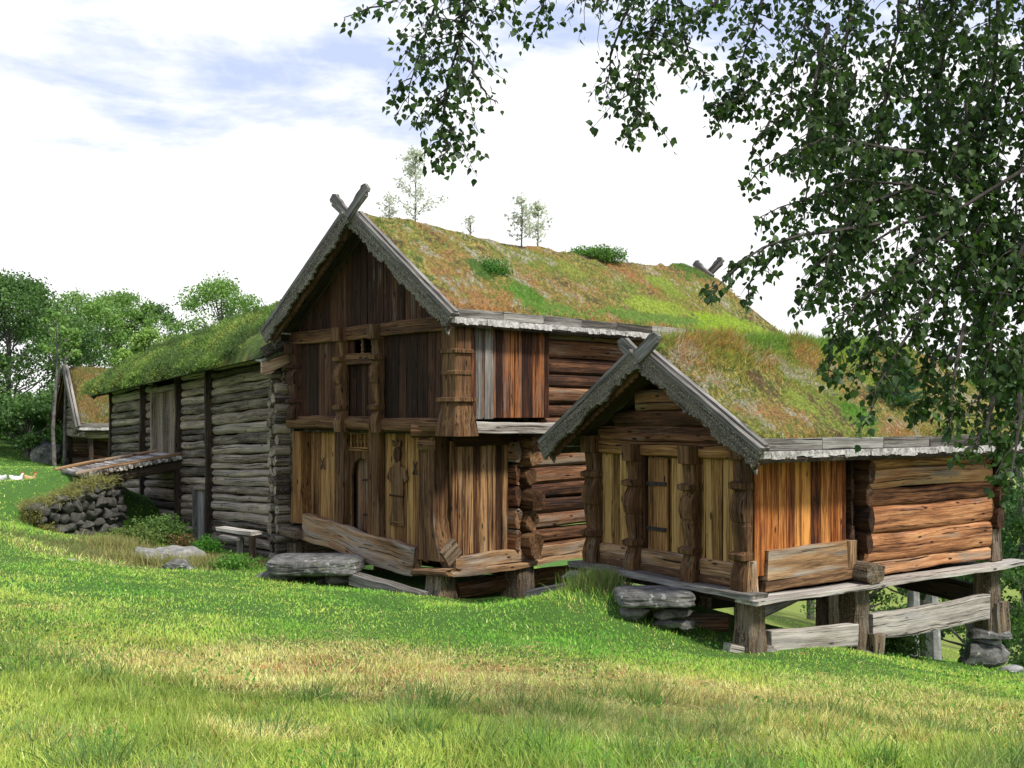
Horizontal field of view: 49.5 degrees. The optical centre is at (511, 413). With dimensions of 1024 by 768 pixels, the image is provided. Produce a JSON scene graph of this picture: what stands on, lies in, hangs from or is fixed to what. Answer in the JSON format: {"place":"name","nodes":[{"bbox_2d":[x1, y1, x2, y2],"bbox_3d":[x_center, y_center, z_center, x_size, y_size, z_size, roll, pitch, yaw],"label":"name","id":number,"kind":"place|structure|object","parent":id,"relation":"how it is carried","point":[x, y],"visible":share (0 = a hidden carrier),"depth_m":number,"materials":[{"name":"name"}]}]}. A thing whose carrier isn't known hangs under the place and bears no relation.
{"place":"outdoors","nodes":[
{"label":"outdoors","id":0,"kind":"place"},
{"bbox_2d":[0,426,1023,767],"bbox_3d":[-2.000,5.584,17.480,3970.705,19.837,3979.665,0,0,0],"label":"ground","id":1,"kind":"structure","parent":0,"point":[794,614],"depth_m":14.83,"materials":[{"name":"green plant"}]},
{"bbox_2d":[0,475,6,480],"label":"hen","id":2,"kind":"object","parent":1,"relation":"on","point":[3,477],"visible":0.54,"depth_m":31.88,"materials":[{"name":"white"}]},
{"bbox_2d":[9,472,23,479],"bbox_3d":[-14.262,1.871,31.997,0.406,0.406,0.235,0,0,0],"label":"hen","id":3,"kind":"object","parent":1,"relation":"on","point":[11,477],"visible":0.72,"depth_m":31.93,"materials":[{"name":"white"}]},
{"bbox_2d":[0,383,37,441],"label":"broadleaf tree","id":4,"kind":"object","parent":1,"relation":"on","point":[1,398],"visible":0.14,"depth_m":46.01,"materials":[{"name":"green plant"}]},
{"bbox_2d":[24,472,36,478],"bbox_3d":[-13.862,1.871,32.002,0.416,0.406,0.231,0,0,0],"label":"hen","id":5,"kind":"object","parent":1,"relation":"on","point":[30,477],"visible":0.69,"depth_m":31.95,"materials":[{"name":"beige"}]},
{"bbox_2d":[16,504,46,527],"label":"small leafy shrub","id":6,"kind":"object","parent":1,"relation":"on","point":[30,517],"visible":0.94,"depth_m":24.13,"materials":[{"name":"green plant"}]},
{"bbox_2d":[12,387,58,440],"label":"broadleaf tree","id":7,"kind":"object","parent":1,"relation":"on","point":[36,423],"visible":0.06,"depth_m":45.77,"materials":[{"name":"green plant"}]},
{"bbox_2d":[0,390,73,457],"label":"broadleaf tree","id":8,"kind":"object","parent":1,"relation":"on","point":[17,410],"visible":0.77,"depth_m":42.96,"materials":[{"name":"green plant"}]},
{"bbox_2d":[30,441,62,463],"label":"boulder","id":9,"kind":"object","parent":1,"relation":"on","point":[41,452],"visible":0.75,"depth_m":42.70,"materials":[{"name":"grey stone"}]},
{"bbox_2d":[38,522,58,531],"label":"moss clump","id":10,"kind":"object","parent":1,"relation":"on","point":[47,527],"visible":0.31,"depth_m":23.96,"materials":[{"name":"green plant"}]},
{"bbox_2d":[0,267,115,396],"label":"broadleaf tree","id":11,"kind":"object","parent":1,"relation":"on","point":[26,298],"visible":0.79,"depth_m":49.07,"materials":[{"name":"green plant"}]},
{"bbox_2d":[36,308,84,466],"bbox_3d":[-16.315,-0.772,39.917,1.545,6.066,1.436,0,0,0],"label":"slender tree","id":12,"kind":"object","parent":1,"relation":"on","point":[63,330],"visible":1,"depth_m":39.86,"materials":[{"name":"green plant"}]},
{"bbox_2d":[47,327,82,465],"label":"slender tree","id":13,"kind":"object","parent":1,"relation":"on","point":[66,345],"visible":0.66,"depth_m":41.46,"materials":[{"name":"green plant"}]},
{"bbox_2d":[14,287,134,366],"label":"broadleaf tree","id":14,"kind":"object","parent":1,"relation":"on","point":[99,311],"visible":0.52,"depth_m":55.59,"materials":[{"name":"green plant"}]},
{"bbox_2d":[21,480,128,536],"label":"dry stone wall","id":15,"kind":"structure","parent":1,"relation":"on","point":[99,508],"depth_m":25.54,"materials":[{"name":"grey stone"}]},
{"bbox_2d":[6,468,134,512],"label":"overhanging turf","id":16,"kind":"structure","parent":15,"relation":"on","point":[49,498],"depth_m":25.27,"materials":[{"name":"green plant"}]},
{"bbox_2d":[54,449,187,481],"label":"log ramp","id":17,"kind":"structure","parent":15,"relation":"on","point":[146,463],"depth_m":27.25,"materials":[{"name":"grey wood"}]},
{"bbox_2d":[48,364,109,464],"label":"cabin","id":18,"kind":"object","parent":1,"relation":"on","point":[87,426],"visible":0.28,"depth_m":41.09,"materials":[{"name":"brown wood"}]},
{"bbox_2d":[59,527,165,552],"bbox_3d":[-7.847,2.576,21.974,2.120,0.861,1.716,0,0,-14],"label":"grass tuft","id":19,"kind":"object","parent":1,"relation":"on","point":[122,542],"visible":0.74,"depth_m":21.85,"materials":[{"name":"green plant"}]},
{"bbox_2d":[109,347,132,366],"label":"broadleaf tree","id":20,"kind":"object","parent":1,"relation":"on","point":[123,353],"visible":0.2,"depth_m":43.74,"materials":[{"name":"green plant"}]},
{"bbox_2d":[72,288,179,366],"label":"broadleaf tree","id":21,"kind":"object","parent":1,"relation":"on","point":[123,301],"visible":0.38,"depth_m":59.45,"materials":[{"name":"green plant"}]},
{"bbox_2d":[101,522,168,545],"bbox_3d":[-7.803,2.550,22.779,1.395,0.657,0.900,0,0,0],"label":"heather bush","id":22,"kind":"object","parent":1,"relation":"on","point":[156,537],"visible":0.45,"depth_m":22.70,"materials":[{"name":"green plant"}]},
{"bbox_2d":[113,327,163,359],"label":"broadleaf tree","id":23,"kind":"object","parent":1,"relation":"on","point":[145,336],"visible":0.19,"depth_m":45.76,"materials":[{"name":"green plant"}]},
{"bbox_2d":[108,302,184,360],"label":"broadleaf tree","id":24,"kind":"object","parent":1,"relation":"on","point":[160,310],"visible":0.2,"depth_m":61.72,"materials":[{"name":"green plant"}]},
{"bbox_2d":[86,540,208,569],"bbox_3d":[-6.591,2.720,20.726,2.754,0.706,1.161,0,0,0],"label":"grass tuft","id":25,"kind":"object","parent":1,"relation":"on","point":[144,560],"visible":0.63,"depth_m":20.54,"materials":[{"name":"green plant"}]},
{"bbox_2d":[133,546,172,561],"bbox_3d":[-6.853,2.740,21.009,0.989,0.415,0.732,0,0,25],"label":"rock outcrop","id":26,"kind":"object","parent":1,"relation":"on","point":[151,550],"visible":0.38,"depth_m":20.83,"materials":[{"name":"grey stone"}]},
{"bbox_2d":[132,512,197,544],"bbox_3d":[-7.374,2.469,23.500,1.369,0.826,1.062,0,0,0],"label":"heather bush","id":27,"kind":"object","parent":1,"relation":"on","point":[170,527],"visible":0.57,"depth_m":23.37,"materials":[{"name":"green plant"}]},
{"bbox_2d":[161,559,195,570],"bbox_3d":[-6.071,2.781,20.202,0.655,0.286,0.401,0,0,9],"label":"rock outcrop","id":28,"kind":"object","parent":1,"relation":"on","point":[174,564],"visible":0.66,"depth_m":20.06,"materials":[{"name":"grey stone"}]},
{"bbox_2d":[165,529,197,546],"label":"red plant","id":29,"kind":"object","parent":1,"relation":"on","point":[184,542],"visible":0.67,"depth_m":22.98,"materials":[{"name":"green plant"}]},
{"bbox_2d":[154,545,209,559],"bbox_3d":[-6.429,2.942,21.605,1.474,0.706,1.997,0,0,20],"label":"rock outcrop","id":30,"kind":"object","parent":1,"relation":"on","point":[178,549],"visible":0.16,"depth_m":21.50,"materials":[{"name":"grey stone"}]},
{"bbox_2d":[143,270,263,349],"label":"broadleaf tree","id":31,"kind":"object","parent":1,"relation":"on","point":[222,289],"visible":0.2,"depth_m":57.42,"materials":[{"name":"green plant"}]},
{"bbox_2d":[189,533,224,556],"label":"fern clump","id":32,"kind":"object","parent":1,"relation":"on","point":[211,546],"visible":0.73,"depth_m":22.52,"materials":[{"name":"green plant"}]},
{"bbox_2d":[178,550,248,569],"bbox_3d":[-5.736,2.889,21.177,1.698,0.681,1.393,0,0,0],"label":"grass tuft","id":33,"kind":"object","parent":1,"relation":"on","point":[217,554],"visible":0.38,"depth_m":21.08,"materials":[{"name":"green plant"}]},
{"bbox_2d":[76,298,369,564],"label":"log barn","id":34,"kind":"structure","parent":1,"relation":"on","point":[208,403],"depth_m":25.40,"materials":[{"name":"grey wood"}]},
{"bbox_2d":[150,384,174,462],"bbox_3d":[-8.906,0.343,28.669,0.175,2.236,2.505,0,0,-34],"label":"loft door","id":35,"kind":"structure","parent":34,"relation":"in","point":[162,401],"depth_m":29.02,"materials":[{"name":"grey wood"}]},
{"bbox_2d":[192,490,204,541],"bbox_3d":[-7.394,2.632,26.402,0.125,1.606,0.942,0,0,-35],"label":"post","id":36,"kind":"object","parent":34,"relation":"in","point":[198,497],"depth_m":26.56,"materials":[{"name":"grey wood"}]},
{"bbox_2d":[206,550,260,569],"bbox_3d":[-5.192,2.803,20.800,0.996,0.499,0.550,0,0,0],"label":"herb clump","id":37,"kind":"object","parent":1,"relation":"on","point":[229,562],"visible":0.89,"depth_m":20.73,"materials":[{"name":"green plant"}]},
{"bbox_2d":[215,526,262,563],"bbox_3d":[-5.205,2.631,21.340,1.110,0.866,0.604,0,0,27],"label":"bench","id":38,"kind":"object","parent":1,"relation":"on","point":[251,534],"visible":0.84,"depth_m":21.28,"materials":[{"name":"grey wood"}]},
{"bbox_2d":[255,571,296,580],"bbox_3d":[-4.203,2.951,19.986,0.798,0.276,0.618,0,0,26],"label":"stone","id":39,"kind":"object","parent":1,"relation":"on","point":[265,574],"visible":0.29,"depth_m":19.75,"materials":[{"name":"grey stone"}]},
{"bbox_2d":[265,553,364,575],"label":"stone slab","id":40,"kind":"structure","parent":39,"relation":"on","point":[316,564],"depth_m":19.43,"materials":[{"name":"grey stone"}]},
{"bbox_2d":[317,576,324,582],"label":"stone","id":41,"kind":"object","parent":1,"relation":"on","point":[320,579],"visible":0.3,"depth_m":19.92,"materials":[{"name":"grey stone"}]},
{"bbox_2d":[324,576,348,585],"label":"stone","id":42,"kind":"object","parent":1,"relation":"on","point":[338,580],"visible":0.41,"depth_m":19.67,"materials":[{"name":"grey stone"}]},
{"bbox_2d":[348,572,429,595],"bbox_3d":[-2.147,3.014,19.114,1.731,0.415,0.279,0,0,36],"label":"timber","id":43,"kind":"object","parent":1,"relation":"on","point":[361,580],"visible":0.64,"depth_m":19.09,"materials":[{"name":"grey wood"}]},
{"bbox_2d":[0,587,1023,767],"bbox_3d":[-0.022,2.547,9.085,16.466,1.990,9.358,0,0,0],"label":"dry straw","id":44,"kind":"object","parent":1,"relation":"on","point":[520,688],"visible":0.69,"depth_m":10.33,"materials":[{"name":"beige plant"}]},
{"bbox_2d":[0,550,1023,767],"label":"clover","id":45,"kind":"object","parent":1,"relation":"on","point":[801,763],"visible":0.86,"depth_m":12.69,"materials":[{"name":"green plant"}]},
{"bbox_2d":[260,183,786,614],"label":"two storey storehouse","id":46,"kind":"structure","parent":1,"relation":"on","point":[440,382],"depth_m":20.17,"materials":[{"name":"brown wood"}]},
{"bbox_2d":[345,339,372,364],"bbox_3d":[-2.576,-1.198,20.330,1.020,0.604,0.443,0,0,44],"label":"window","id":47,"kind":"structure","parent":46,"relation":"in","point":[354,358],"depth_m":20.31,"materials":[{"name":"brown wood"}]},
{"bbox_2d":[356,459,367,531],"bbox_3d":[-2.712,1.460,20.791,0.718,1.520,0.104,0,0,43],"label":"door","id":48,"kind":"structure","parent":46,"relation":"in","point":[361,465],"depth_m":20.90,"materials":[{"name":"brown wood"}]},
{"bbox_2d":[376,194,399,217],"bbox_3d":[-2.316,-3.768,20.779,0.463,0.673,0.540,0,0,-16],"label":"birch sapling","id":49,"kind":"object","parent":46,"relation":"on","point":[390,202],"visible":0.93,"depth_m":20.73,"materials":[{"name":"green plant"}]},
{"bbox_2d":[381,145,447,220],"bbox_3d":[-1.895,-4.272,21.085,1.185,1.679,1.046,0,0,13],"label":"birch sapling","id":50,"kind":"object","parent":46,"relation":"on","point":[413,153],"visible":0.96,"depth_m":21.13,"materials":[{"name":"green plant"}]},
{"bbox_2d":[461,212,476,234],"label":"seedling","id":51,"kind":"object","parent":46,"relation":"on","point":[469,222],"visible":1,"depth_m":22.24,"materials":[{"name":"green plant"}]},
{"bbox_2d":[473,255,512,276],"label":"roof shrub","id":52,"kind":"object","parent":46,"relation":"on","point":[497,269],"visible":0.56,"depth_m":20.32,"materials":[{"name":"green plant"}]},
{"bbox_2d":[504,192,541,245],"bbox_3d":[0.216,-4.045,23.350,0.802,1.225,0.514,0,0,43],"label":"rowan sapling","id":53,"kind":"object","parent":46,"relation":"on","point":[520,221],"visible":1,"depth_m":23.32,"materials":[{"name":"green plant"}]},
{"bbox_2d":[523,199,552,245],"bbox_3d":[0.524,-3.999,23.630,0.569,1.134,0.895,0,0,-25],"label":"rowan sapling","id":54,"kind":"object","parent":46,"relation":"on","point":[535,206],"visible":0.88,"depth_m":23.62,"materials":[{"name":"green plant"}]},
{"bbox_2d":[563,243,628,263],"bbox_3d":[1.821,-3.551,24.847,1.571,0.502,1.254,0,0,0],"label":"juniper mat","id":55,"kind":"object","parent":46,"relation":"on","point":[607,253],"visible":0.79,"depth_m":24.57,"materials":[{"name":"green plant"}]},
{"bbox_2d":[526,582,564,598],"bbox_3d":[0.710,3.128,19.707,0.913,0.356,0.231,0,0,12],"label":"timber","id":56,"kind":"object","parent":1,"relation":"on","point":[537,591],"visible":0.4,"depth_m":19.64,"materials":[{"name":"grey wood"}]},
{"bbox_2d":[562,570,577,579],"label":"stone","id":57,"kind":"object","parent":1,"relation":"on","point":[569,572],"visible":0.33,"depth_m":18.96,"materials":[{"name":"grey stone"}]},
{"bbox_2d":[540,562,642,596],"bbox_3d":[1.266,2.510,16.619,1.764,0.608,1.294,0,0,0],"label":"tall grass tussock","id":58,"kind":"object","parent":1,"relation":"on","point":[602,578],"depth_m":16.47,"materials":[{"name":"green plant"}]},
{"bbox_2d":[619,607,649,620],"bbox_3d":[1.698,2.770,15.465,0.424,0.209,0.480,0,0,0],"label":"stone","id":59,"kind":"object","parent":1,"relation":"on","point":[633,614],"visible":0.81,"depth_m":15.27,"materials":[{"name":"grey stone"}]},
{"bbox_2d":[613,585,695,607],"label":"stone slab","id":60,"kind":"structure","parent":59,"relation":"on","point":[645,596],"depth_m":15.17,"materials":[{"name":"grey stone"}]},
{"bbox_2d":[653,619,681,628],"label":"stone","id":61,"kind":"object","parent":1,"relation":"on","point":[668,624],"visible":0.95,"depth_m":15.34,"materials":[{"name":"grey stone"}]},
{"bbox_2d":[653,608,695,619],"bbox_3d":[2.252,2.788,15.500,0.596,0.161,0.403,0,0,-16],"label":"stone","id":62,"kind":"object","parent":61,"relation":"on","point":[669,613],"visible":0.94,"depth_m":15.36,"materials":[{"name":"grey stone"}]},
{"bbox_2d":[334,0,1023,510],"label":"birch tree","id":63,"kind":"object","parent":1,"relation":"on","point":[942,214],"visible":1,"depth_m":6.03,"materials":[{"name":"green plant"}]},
{"bbox_2d":[676,619,695,630],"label":"stone","id":64,"kind":"object","parent":1,"relation":"on","point":[687,624],"visible":0.88,"depth_m":15.38,"materials":[{"name":"grey stone"}]},
{"bbox_2d":[680,613,728,631],"bbox_3d":[2.681,3.041,16.140,0.934,0.310,0.271,0,0,13],"label":"log","id":65,"kind":"object","parent":1,"relation":"on","point":[716,621],"visible":0.51,"depth_m":15.98,"materials":[{"name":"brown wood"}]},
{"bbox_2d":[538,320,1023,654],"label":"storehouse","id":66,"kind":"structure","parent":1,"relation":"on","point":[728,468],"depth_m":16.28,"materials":[{"name":"brown wood"}]},
{"bbox_2d":[646,456,683,552],"bbox_3d":[2.295,1.355,16.406,0.185,1.410,0.942,0,0,-31],"label":"door","id":67,"kind":"structure","parent":66,"relation":"in","point":[664,527],"depth_m":16.43,"materials":[{"name":"brown wood"}]},
{"bbox_2d":[765,598,804,616],"bbox_3d":[3.896,2.788,16.235,0.188,0.311,1.989,0,0,39],"label":"log","id":68,"kind":"object","parent":66,"relation":"on","point":[772,608],"visible":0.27,"depth_m":16.01,"materials":[{"name":"grey wood"}]},
{"bbox_2d":[868,353,930,407],"bbox_3d":[5.982,-0.504,17.178,1.157,0.922,0.950,0,0,0],"label":"pine sapling","id":69,"kind":"object","parent":66,"relation":"on","point":[913,397],"visible":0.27,"depth_m":17.12,"materials":[{"name":"green plant"}]},
{"bbox_2d":[800,600,815,619],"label":"hillside tree","id":70,"kind":"object","parent":1,"relation":"on","point":[811,612],"visible":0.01,"depth_m":49.72,"materials":[{"name":"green plant"}]},
{"bbox_2d":[869,587,905,611],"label":"hillside tree","id":71,"kind":"object","parent":1,"relation":"on","point":[873,595],"visible":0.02,"depth_m":44.69,"materials":[{"name":"green plant"}]},
{"bbox_2d":[884,632,930,658],"bbox_3d":[6.208,3.698,18.199,1.321,0.849,0.924,0,0,0],"label":"bramble bush","id":72,"kind":"object","parent":1,"relation":"on","point":[897,645],"visible":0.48,"depth_m":17.94,"materials":[{"name":"green plant"}]},
{"bbox_2d":[872,586,965,656],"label":"hillside tree","id":73,"kind":"object","parent":1,"relation":"on","point":[959,629],"visible":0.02,"depth_m":41.08,"materials":[{"name":"green plant"}]},
{"bbox_2d":[905,590,941,659],"bbox_3d":[8.413,2.851,23.456,2.109,5.292,1.880,0,0,0],"label":"grey stemmed tree","id":74,"kind":"object","parent":1,"relation":"on","point":[934,636],"depth_m":23.41,"materials":[{"name":"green plant"}]},
{"bbox_2d":[920,462,1023,663],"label":"hillside tree","id":75,"kind":"object","parent":1,"relation":"on","point":[1007,547],"visible":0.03,"depth_m":36.74,"materials":[{"name":"green plant"}]},
{"bbox_2d":[957,642,1009,667],"bbox_3d":[7.753,3.962,18.294,0.804,0.419,0.651,0,0,-21],"label":"stone","id":76,"kind":"object","parent":1,"relation":"on","point":[985,655],"visible":0.97,"depth_m":18.10,"materials":[{"name":"grey stone"}]},
{"bbox_2d":[969,638,1001,644],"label":"stone","id":77,"kind":"object","parent":76,"relation":"on","point":[993,641],"visible":0.66,"depth_m":18.17,"materials":[{"name":"grey stone"}]},
{"bbox_2d":[967,627,1012,639],"bbox_3d":[7.845,3.611,18.279,0.692,0.215,0.559,0,0,0],"label":"stone","id":78,"kind":"object","parent":77,"relation":"on","point":[977,633],"visible":0.86,"depth_m":18.11,"materials":[{"name":"grey stone"}]},
{"bbox_2d":[951,343,1023,661],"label":"hillside tree","id":79,"kind":"object","parent":1,"relation":"on","point":[1018,612],"visible":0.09,"depth_m":33.51,"materials":[{"name":"green plant"}]},
{"bbox_2d":[960,356,1023,606],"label":"hillside tree","id":80,"kind":"object","parent":1,"relation":"on","point":[971,383],"visible":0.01,"depth_m":49.61,"materials":[{"name":"green plant"}]},
{"bbox_2d":[998,665,1023,673],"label":"stone","id":81,"kind":"object","parent":1,"relation":"on","point":[1014,668],"visible":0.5,"depth_m":18.05,"materials":[{"name":"grey stone"}]},
{"bbox_2d":[1000,454,1023,667],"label":"hillside tree","id":82,"kind":"object","parent":1,"relation":"on","point":[1017,524],"visible":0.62,"depth_m":30.17,"materials":[{"name":"green plant"}]},
{"bbox_2d":[0,0,1023,396],"label":"sky","id":83,"kind":"structure","parent":0,"point":[150,148],"materials":[{"name":"white"}]}
]}

